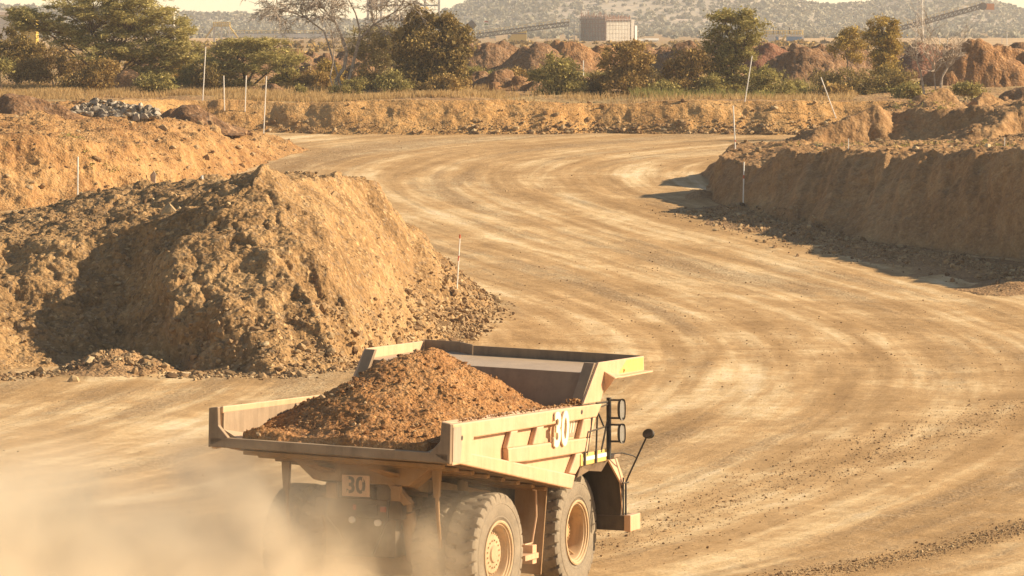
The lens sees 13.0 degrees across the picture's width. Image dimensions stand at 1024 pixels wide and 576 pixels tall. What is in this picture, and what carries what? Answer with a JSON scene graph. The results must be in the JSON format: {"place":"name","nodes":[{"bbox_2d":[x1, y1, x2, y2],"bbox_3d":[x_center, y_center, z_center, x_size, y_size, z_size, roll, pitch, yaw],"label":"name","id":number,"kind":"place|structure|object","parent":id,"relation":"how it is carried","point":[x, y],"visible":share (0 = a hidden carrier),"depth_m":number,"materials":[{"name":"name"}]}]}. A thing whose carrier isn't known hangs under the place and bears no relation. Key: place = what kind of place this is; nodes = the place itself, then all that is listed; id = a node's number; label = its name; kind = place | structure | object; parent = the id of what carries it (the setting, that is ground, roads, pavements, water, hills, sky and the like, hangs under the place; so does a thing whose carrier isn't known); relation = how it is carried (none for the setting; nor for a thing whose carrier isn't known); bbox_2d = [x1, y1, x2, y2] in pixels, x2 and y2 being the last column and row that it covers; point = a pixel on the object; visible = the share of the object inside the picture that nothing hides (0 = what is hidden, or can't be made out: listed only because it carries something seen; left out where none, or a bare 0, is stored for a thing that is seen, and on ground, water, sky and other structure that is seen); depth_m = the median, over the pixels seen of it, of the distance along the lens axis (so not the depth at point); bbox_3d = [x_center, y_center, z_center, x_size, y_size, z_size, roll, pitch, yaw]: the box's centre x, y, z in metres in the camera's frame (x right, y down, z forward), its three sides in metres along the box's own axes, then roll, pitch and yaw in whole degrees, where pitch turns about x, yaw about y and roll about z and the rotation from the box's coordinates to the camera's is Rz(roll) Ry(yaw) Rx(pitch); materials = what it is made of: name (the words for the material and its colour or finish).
{"place":"outdoors","nodes":[
{"label":"outdoors","id":0,"kind":"place"},
{"bbox_2d":[0,100,308,210],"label":"dirt bank","id":1,"kind":"structure","parent":0,"point":[57,185],"depth_m":256.80,"materials":[{"name":"orange soil"}]},
{"bbox_2d":[0,93,83,119],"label":"spoil heap","id":2,"kind":"object","parent":1,"relation":"on","point":[11,103],"visible":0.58,"depth_m":263.92,"materials":[{"name":"brown soil"}]},
{"bbox_2d":[59,133,166,180],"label":"bank weeds","id":3,"kind":"object","parent":1,"relation":"on","point":[68,134],"visible":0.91,"depth_m":252.63,"materials":[{"name":"brown plant"}]},
{"bbox_2d":[70,97,161,121],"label":"rock pile","id":4,"kind":"object","parent":1,"relation":"on","point":[109,107],"visible":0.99,"depth_m":266.95,"materials":[{"name":"grey stone"}]},
{"bbox_2d":[160,104,250,135],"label":"spoil heap","id":5,"kind":"object","parent":1,"relation":"on","point":[195,113],"visible":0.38,"depth_m":278.53,"materials":[{"name":"brown soil"}]},
{"bbox_2d":[205,22,237,41],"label":"access platform","id":6,"kind":"structure","parent":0,"point":[219,25],"depth_m":1297.99,"materials":[{"name":"beige metal"}]},
{"bbox_2d":[0,79,856,103],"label":"dry grass","id":7,"kind":"structure","parent":0,"point":[49,91],"depth_m":315.53,"materials":[{"name":"brown plant"}]},
{"bbox_2d":[0,0,1021,32],"bbox_3d":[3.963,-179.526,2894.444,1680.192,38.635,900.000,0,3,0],"label":"hills","id":8,"kind":"structure","parent":0,"point":[619,7],"depth_m":2695.35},
{"bbox_2d":[0,38,1023,575],"bbox_3d":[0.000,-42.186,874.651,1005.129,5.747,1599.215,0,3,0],"label":"road","id":9,"kind":"structure","parent":0,"point":[146,436],"depth_m":156.10,"materials":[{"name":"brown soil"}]},
{"bbox_2d":[0,12,16,43],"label":"shed","id":10,"kind":"structure","parent":9,"relation":"on","point":[2,23],"depth_m":898.49,"materials":[{"name":"metal"}]},
{"bbox_2d":[24,20,38,42],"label":"shed","id":11,"kind":"structure","parent":9,"relation":"on","point":[33,36],"depth_m":898.61,"materials":[{"name":"metal"}]},
{"bbox_2d":[0,164,494,374],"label":"earth mound","id":12,"kind":"object","parent":9,"relation":"on","point":[364,205],"visible":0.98,"depth_m":174.65,"materials":[{"name":"soil"}]},
{"bbox_2d":[161,203,176,214],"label":"boulder","id":13,"kind":"object","parent":12,"relation":"on","point":[169,207],"visible":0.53,"depth_m":180.98,"materials":[{"name":"stone"}]},
{"bbox_2d":[0,165,489,370],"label":"mound stones","id":14,"kind":"object","parent":12,"relation":"on","point":[127,258],"visible":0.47,"depth_m":176.90,"materials":[{"name":"brown stone"}]},
{"bbox_2d":[0,255,515,380],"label":"rubble stones","id":15,"kind":"object","parent":12,"relation":"on","point":[445,327],"visible":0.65,"depth_m":169.67,"materials":[{"name":"brown stone"}]},
{"bbox_2d":[456,234,460,288],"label":"survey pole","id":16,"kind":"object","parent":12,"relation":"on","point":[458,261],"visible":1,"depth_m":194.76,"materials":[{"name":"white paint"}]},
{"bbox_2d":[208,339,654,575],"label":"dump truck","id":17,"kind":"object","parent":9,"relation":"on","point":[540,492],"visible":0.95,"depth_m":99.15,"materials":[{"name":"metal"}]},
{"bbox_2d":[224,347,590,451],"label":"soil load","id":18,"kind":"object","parent":17,"relation":"in","point":[413,400],"visible":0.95,"depth_m":98.47},
{"bbox_2d":[0,99,1023,223],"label":"bank stones","id":19,"kind":"object","parent":9,"relation":"on","point":[163,127],"visible":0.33,"depth_m":259.36,"materials":[{"name":"brown stone"}]},
{"bbox_2d":[60,189,1023,377],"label":"rubble heap","id":20,"kind":"object","parent":9,"relation":"on","point":[985,286],"visible":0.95,"depth_m":213.93,"materials":[{"name":"soil"}]},
{"bbox_2d":[652,200,1023,290],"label":"rubble stones","id":21,"kind":"object","parent":20,"relation":"on","point":[946,255],"visible":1,"depth_m":226.45,"materials":[{"name":"brown stone"}]},
{"bbox_2d":[915,0,923,40],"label":"lattice tower","id":22,"kind":"structure","parent":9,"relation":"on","point":[916,37],"depth_m":1466.43,"materials":[{"name":"metal"}]},
{"bbox_2d":[898,1,995,30],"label":"conveyor","id":23,"kind":"object","parent":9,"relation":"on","point":[987,7],"visible":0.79,"depth_m":1477.18,"materials":[{"name":"metal"}]},
{"bbox_2d":[0,39,1023,103],"bbox_3d":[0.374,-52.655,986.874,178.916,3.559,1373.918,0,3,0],"label":"ground","id":24,"kind":"structure","parent":0,"point":[997,92],"depth_m":318.68,"materials":[{"name":"soil"}]},
{"bbox_2d":[0,55,18,87],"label":"round bush","id":25,"kind":"object","parent":24,"relation":"on","point":[6,65],"visible":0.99,"depth_m":333.57,"materials":[{"name":"green plant"}]},
{"bbox_2d":[0,21,48,83],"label":"dark bush","id":26,"kind":"object","parent":24,"relation":"on","point":[22,48],"visible":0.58,"depth_m":343.08,"materials":[{"name":"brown plant"}]},
{"bbox_2d":[1,56,59,85],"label":"shrub","id":27,"kind":"object","parent":24,"relation":"on","point":[30,70],"visible":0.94,"depth_m":338.43,"materials":[{"name":"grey plant"}]},
{"bbox_2d":[57,55,122,91],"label":"leafy bush","id":28,"kind":"object","parent":24,"relation":"on","point":[88,77],"visible":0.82,"depth_m":326.14,"materials":[{"name":"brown plant"}]},
{"bbox_2d":[0,0,206,83],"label":"thorn tree","id":29,"kind":"object","parent":24,"relation":"on","point":[121,20],"visible":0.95,"depth_m":336.44,"materials":[{"name":"green plant"}]},
{"bbox_2d":[26,45,184,85],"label":"grey scrub","id":30,"kind":"object","parent":24,"relation":"on","point":[63,68],"visible":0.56,"depth_m":340.31,"materials":[{"name":"green plant"}]},
{"bbox_2d":[99,69,141,89],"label":"spoil heap","id":31,"kind":"object","parent":24,"relation":"on","point":[125,78],"visible":0.11,"depth_m":330.09,"materials":[{"name":"orange soil"}]},
{"bbox_2d":[131,70,182,92],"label":"leafy bush","id":32,"kind":"object","parent":24,"relation":"on","point":[157,82],"visible":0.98,"depth_m":323.89,"materials":[{"name":"green plant"}]},
{"bbox_2d":[170,61,194,86],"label":"shrub","id":33,"kind":"object","parent":24,"relation":"on","point":[183,78],"visible":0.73,"depth_m":336.27,"materials":[{"name":"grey plant"}]},
{"bbox_2d":[179,49,217,73],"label":"shrub","id":34,"kind":"object","parent":24,"relation":"on","point":[200,54],"visible":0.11,"depth_m":345.35,"materials":[{"name":"green plant"}]},
{"bbox_2d":[187,58,222,88],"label":"shrub","id":35,"kind":"object","parent":24,"relation":"on","point":[210,79],"visible":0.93,"depth_m":333.27,"materials":[{"name":"green plant"}]},
{"bbox_2d":[190,43,276,78],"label":"spoil heap","id":36,"kind":"object","parent":24,"relation":"on","point":[259,76],"visible":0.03,"depth_m":392.46,"materials":[{"name":"brown soil"}]},
{"bbox_2d":[185,35,314,88],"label":"thorn tree","id":37,"kind":"object","parent":24,"relation":"on","point":[228,63],"visible":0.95,"depth_m":335.04,"materials":[{"name":"green plant"}]},
{"bbox_2d":[250,83,280,90],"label":"spoil heap","id":38,"kind":"object","parent":24,"relation":"on","point":[273,86],"visible":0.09,"depth_m":324.65,"materials":[{"name":"brown soil"}]},
{"bbox_2d":[140,47,399,72],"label":"spoil ridge","id":39,"kind":"structure","parent":24,"relation":"on","point":[340,55],"depth_m":408.27,"materials":[{"name":"brown soil"}]},
{"bbox_2d":[227,31,330,38],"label":"conveyor","id":40,"kind":"object","parent":24,"relation":"on","point":[291,35],"visible":0.81,"depth_m":1307.72,"materials":[{"name":"metal"}]},
{"bbox_2d":[264,67,304,86],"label":"shrub","id":41,"kind":"object","parent":24,"relation":"on","point":[282,78],"visible":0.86,"depth_m":337.45,"materials":[{"name":"green plant"}]},
{"bbox_2d":[293,81,308,94],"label":"plant","id":42,"kind":"object","parent":24,"relation":"on","point":[298,88],"visible":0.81,"depth_m":317.69,"materials":[{"name":"brown plant"}]},
{"bbox_2d":[289,66,337,88],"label":"shrub","id":43,"kind":"object","parent":24,"relation":"on","point":[311,77],"visible":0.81,"depth_m":335.20,"materials":[{"name":"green plant"}]},
{"bbox_2d":[311,57,347,82],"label":"shrub","id":44,"kind":"object","parent":24,"relation":"on","point":[326,65],"visible":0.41,"depth_m":343.36,"materials":[{"name":"green plant"}]},
{"bbox_2d":[308,7,355,88],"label":"sapling","id":45,"kind":"object","parent":24,"relation":"on","point":[334,41],"visible":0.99,"depth_m":327.56,"materials":[{"name":"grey plant"}]},
{"bbox_2d":[296,58,380,84],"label":"spoil heap","id":46,"kind":"object","parent":24,"relation":"on","point":[302,69],"visible":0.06,"depth_m":350.68,"materials":[{"name":"brown soil"}]},
{"bbox_2d":[240,0,438,89],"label":"bare tree","id":47,"kind":"object","parent":24,"relation":"on","point":[313,5],"visible":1,"depth_m":330.33,"materials":[{"name":"brown plant"}]},
{"bbox_2d":[326,74,376,95],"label":"plant","id":48,"kind":"object","parent":24,"relation":"on","point":[345,86],"visible":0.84,"depth_m":319.55,"materials":[{"name":"green plant"}]},
{"bbox_2d":[346,69,383,90],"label":"shrub","id":49,"kind":"object","parent":24,"relation":"on","point":[372,75],"visible":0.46,"depth_m":331.26,"materials":[{"name":"green plant"}]},
{"bbox_2d":[338,21,398,89],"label":"feathery tree","id":50,"kind":"object","parent":24,"relation":"on","point":[373,53],"visible":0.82,"depth_m":332.82,"materials":[{"name":"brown plant"}]},
{"bbox_2d":[366,68,416,92],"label":"shrub","id":51,"kind":"object","parent":24,"relation":"on","point":[392,82],"visible":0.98,"depth_m":326.27,"materials":[{"name":"green plant"}]},
{"bbox_2d":[367,0,439,38],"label":"steel frame","id":52,"kind":"object","parent":24,"relation":"on","point":[395,8],"visible":0.26,"depth_m":1247.43,"materials":[{"name":"grey metal"}]},
{"bbox_2d":[385,4,479,90],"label":"leafy tree","id":53,"kind":"object","parent":24,"relation":"on","point":[415,53],"visible":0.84,"depth_m":328.90,"materials":[{"name":"green plant"}]},
{"bbox_2d":[414,72,466,91],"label":"shrub","id":54,"kind":"object","parent":24,"relation":"on","point":[443,82],"visible":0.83,"depth_m":324.36,"materials":[{"name":"green plant"}]},
{"bbox_2d":[4,77,917,93],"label":"scrub","id":55,"kind":"object","parent":24,"relation":"on","point":[263,81],"visible":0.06,"depth_m":329.63,"materials":[{"name":"green plant"}]},
{"bbox_2d":[458,76,472,88],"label":"leafy bush","id":56,"kind":"object","parent":24,"relation":"on","point":[468,80],"visible":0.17,"depth_m":332.70,"materials":[{"name":"green plant"}]},
{"bbox_2d":[460,64,489,78],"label":"shrub","id":57,"kind":"object","parent":24,"relation":"on","point":[473,69],"visible":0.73,"depth_m":344.13,"materials":[{"name":"green plant"}]},
{"bbox_2d":[463,69,513,88],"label":"spoil heap","id":58,"kind":"object","parent":24,"relation":"on","point":[501,77],"visible":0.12,"depth_m":341.60,"materials":[{"name":"brown soil"}]},
{"bbox_2d":[461,40,518,71],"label":"spoil heap","id":59,"kind":"object","parent":24,"relation":"on","point":[491,56],"visible":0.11,"depth_m":397.61,"materials":[{"name":"brown soil"}]},
{"bbox_2d":[480,76,530,91],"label":"spoil heap","id":60,"kind":"object","parent":24,"relation":"on","point":[515,82],"visible":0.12,"depth_m":330.56,"materials":[{"name":"orange soil"}]},
{"bbox_2d":[8,38,1003,66],"bbox_3d":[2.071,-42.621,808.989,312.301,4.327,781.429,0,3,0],"label":"plain scrub","id":61,"kind":"object","parent":24,"relation":"on","point":[322,46],"visible":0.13,"depth_m":904.06,"materials":[{"name":"green plant"}]},
{"bbox_2d":[508,31,526,40],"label":"hopper","id":62,"kind":"object","parent":24,"relation":"on","point":[519,36],"visible":0.6,"depth_m":1397.83,"materials":[{"name":"beige metal"}]},
{"bbox_2d":[476,19,568,40],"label":"conveyor","id":63,"kind":"object","parent":24,"relation":"on","point":[529,27],"visible":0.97,"depth_m":1487.49,"materials":[{"name":"metal"}]},
{"bbox_2d":[503,66,542,80],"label":"shrub","id":64,"kind":"object","parent":24,"relation":"on","point":[517,72],"visible":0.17,"depth_m":345.45,"materials":[{"name":"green plant"}]},
{"bbox_2d":[495,43,596,74],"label":"spoil heap","id":65,"kind":"object","parent":24,"relation":"on","point":[527,57],"visible":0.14,"depth_m":392.64,"materials":[{"name":"brown soil"}]},
{"bbox_2d":[523,75,588,90],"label":"spoil heap","id":66,"kind":"object","parent":24,"relation":"on","point":[528,85],"visible":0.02,"depth_m":329.58,"materials":[{"name":"brown soil"}]},
{"bbox_2d":[524,50,593,94],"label":"leafy bush","id":67,"kind":"object","parent":24,"relation":"on","point":[566,73],"visible":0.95,"depth_m":321.21,"materials":[{"name":"green plant"}]},
{"bbox_2d":[551,40,611,72],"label":"spoil heap","id":68,"kind":"object","parent":24,"relation":"on","point":[579,52],"visible":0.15,"depth_m":402.57,"materials":[{"name":"orange soil"}]},
{"bbox_2d":[579,68,610,94],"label":"shrub","id":69,"kind":"object","parent":24,"relation":"on","point":[593,80],"visible":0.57,"depth_m":325.33,"materials":[{"name":"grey plant"}]},
{"bbox_2d":[568,10,636,40],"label":"concrete building","id":70,"kind":"structure","parent":24,"relation":"on","point":[599,27],"depth_m":1501.33,"materials":[{"name":"concrete"}]},
{"bbox_2d":[593,45,620,63],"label":"spoil heap","id":71,"kind":"object","parent":24,"relation":"on","point":[596,49],"visible":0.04,"depth_m":406.09,"materials":[{"name":"orange soil"}]},
{"bbox_2d":[353,69,893,98],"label":"green grass","id":72,"kind":"structure","parent":24,"relation":"on","point":[645,91],"depth_m":317.55,"materials":[{"name":"green plant"}]},
{"bbox_2d":[593,38,660,95],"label":"round bush","id":73,"kind":"object","parent":24,"relation":"on","point":[626,71],"visible":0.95,"depth_m":322.11,"materials":[{"name":"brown plant"}]},
{"bbox_2d":[640,67,662,87],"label":"leafy bush","id":74,"kind":"object","parent":24,"relation":"on","point":[652,72],"visible":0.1,"depth_m":327.95,"materials":[{"name":"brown plant"}]},
{"bbox_2d":[640,78,685,93],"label":"shrub","id":75,"kind":"object","parent":24,"relation":"on","point":[665,83],"visible":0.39,"depth_m":321.24,"materials":[{"name":"green plant"}]},
{"bbox_2d":[653,46,721,92],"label":"leafy bush","id":76,"kind":"object","parent":24,"relation":"on","point":[686,75],"visible":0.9,"depth_m":323.19,"materials":[{"name":"green plant"}]},
{"bbox_2d":[645,40,743,77],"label":"spoil heap","id":77,"kind":"object","parent":24,"relation":"on","point":[661,57],"visible":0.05,"depth_m":390.47,"materials":[{"name":"brown soil"}]},
{"bbox_2d":[688,72,727,94],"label":"shrub","id":78,"kind":"object","parent":24,"relation":"on","point":[712,82],"visible":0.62,"depth_m":322.34,"materials":[{"name":"green plant"}]},
{"bbox_2d":[433,42,1002,68],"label":"spoil ridge","id":79,"kind":"structure","parent":24,"relation":"on","point":[863,64],"depth_m":430.36,"materials":[{"name":"brown soil"}]},
{"bbox_2d":[697,5,775,93],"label":"leafy tree","id":80,"kind":"object","parent":24,"relation":"on","point":[724,55],"visible":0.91,"depth_m":324.22,"materials":[{"name":"green plant"}]},
{"bbox_2d":[736,43,787,70],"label":"spoil heap","id":81,"kind":"object","parent":24,"relation":"on","point":[768,51],"visible":0.05,"depth_m":397.71,"materials":[{"name":"red soil"}]},
{"bbox_2d":[740,62,800,95],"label":"leafy bush","id":82,"kind":"object","parent":24,"relation":"on","point":[767,78],"visible":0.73,"depth_m":321.22,"materials":[{"name":"green plant"}]},
{"bbox_2d":[762,28,803,41],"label":"tank platform","id":83,"kind":"structure","parent":24,"relation":"on","point":[790,37],"depth_m":1398.17,"materials":[{"name":"grey metal"}]},
{"bbox_2d":[779,79,813,92],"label":"shrub","id":84,"kind":"object","parent":24,"relation":"on","point":[799,84],"visible":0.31,"depth_m":329.14,"materials":[{"name":"green plant"}]},
{"bbox_2d":[757,46,871,81],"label":"spoil heap","id":85,"kind":"object","parent":24,"relation":"on","point":[799,62],"visible":0.23,"depth_m":369.24,"materials":[{"name":"brown soil"}]},
{"bbox_2d":[808,79,862,95],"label":"shrub","id":86,"kind":"object","parent":24,"relation":"on","point":[831,87],"visible":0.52,"depth_m":321.30,"materials":[{"name":"green plant"}]},
{"bbox_2d":[825,23,869,78],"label":"yellow tree","id":87,"kind":"object","parent":24,"relation":"on","point":[847,40],"visible":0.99,"depth_m":347.46,"materials":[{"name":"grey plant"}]},
{"bbox_2d":[802,53,917,94],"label":"scrub thicket","id":88,"kind":"object","parent":24,"relation":"on","point":[875,84],"visible":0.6,"depth_m":326.44,"materials":[{"name":"green plant"}]},
{"bbox_2d":[857,12,907,74],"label":"yellow tree","id":89,"kind":"object","parent":24,"relation":"on","point":[887,43],"visible":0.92,"depth_m":344.04,"materials":[{"name":"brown plant"}]},
{"bbox_2d":[868,59,907,87],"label":"shrub","id":90,"kind":"object","parent":24,"relation":"on","point":[880,68],"visible":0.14,"depth_m":337.44,"materials":[{"name":"green plant"}]},
{"bbox_2d":[882,80,926,99],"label":"shrub","id":91,"kind":"object","parent":24,"relation":"on","point":[910,91],"visible":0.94,"depth_m":311.40,"materials":[{"name":"green plant"}]},
{"bbox_2d":[898,43,941,78],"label":"spoil heap","id":92,"kind":"object","parent":24,"relation":"on","point":[913,66],"visible":0.09,"depth_m":381.70,"materials":[{"name":"red soil"}]},
{"bbox_2d":[898,0,986,93],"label":"bare bush","id":93,"kind":"object","parent":24,"relation":"on","point":[957,48],"visible":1,"depth_m":296.38,"materials":[{"name":"brown plant"}]},
{"bbox_2d":[916,38,1023,86],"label":"spoil heap","id":94,"kind":"object","parent":24,"relation":"on","point":[986,64],"visible":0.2,"depth_m":349.85,"materials":[{"name":"orange soil"}]},
{"bbox_2d":[998,87,1023,99],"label":"spoil heap","id":95,"kind":"object","parent":24,"relation":"on","point":[1015,93],"visible":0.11,"depth_m":310.57,"materials":[{"name":"brown soil"}]},
{"bbox_2d":[1009,42,1023,49],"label":"spoil heap","id":96,"kind":"object","parent":24,"relation":"on","point":[1020,45],"visible":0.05,"depth_m":418.09,"materials":[{"name":"brown soil"}]},
{"bbox_2d":[0,0,1023,19],"label":"sky","id":97,"kind":"structure","parent":0,"point":[209,6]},
{"bbox_2d":[50,33,1000,39],"bbox_3d":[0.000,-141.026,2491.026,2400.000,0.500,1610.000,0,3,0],"label":"ground","id":98,"kind":"structure","parent":0,"point":[562,37],"depth_m":1798.97,"materials":[{"name":"soil"}]},
{"bbox_2d":[0,0,1023,38],"bbox_3d":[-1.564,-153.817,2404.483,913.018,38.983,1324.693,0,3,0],"label":"hillside scrub","id":99,"kind":"object","parent":98,"relation":"on","point":[837,20],"visible":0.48,"depth_m":2658.40,"materials":[{"name":"plant"}]},
{"bbox_2d":[113,38,966,134],"bbox_3d":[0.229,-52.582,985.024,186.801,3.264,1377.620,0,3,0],"label":"dirt bank","id":100,"kind":"structure","parent":0,"point":[411,113],"depth_m":305.39,"materials":[{"name":"brown soil"}]},
{"bbox_2d":[147,98,965,134],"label":"bank stones","id":101,"kind":"object","parent":100,"relation":"on","point":[474,130],"visible":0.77,"depth_m":303.95,"materials":[{"name":"brown stone"}]},
{"bbox_2d":[700,88,1023,259],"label":"dirt bank","id":102,"kind":"structure","parent":0,"point":[966,199],"depth_m":235.96,"materials":[{"name":"soil"}]},
{"bbox_2d":[773,86,1015,150],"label":"bank weeds","id":103,"kind":"object","parent":102,"relation":"on","point":[941,107],"visible":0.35,"depth_m":246.18,"materials":[{"name":"brown plant"}]},
{"bbox_2d":[948,80,990,102],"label":"shrub","id":104,"kind":"object","parent":102,"relation":"on","point":[967,89],"visible":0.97,"depth_m":299.51,"materials":[{"name":"green plant"}]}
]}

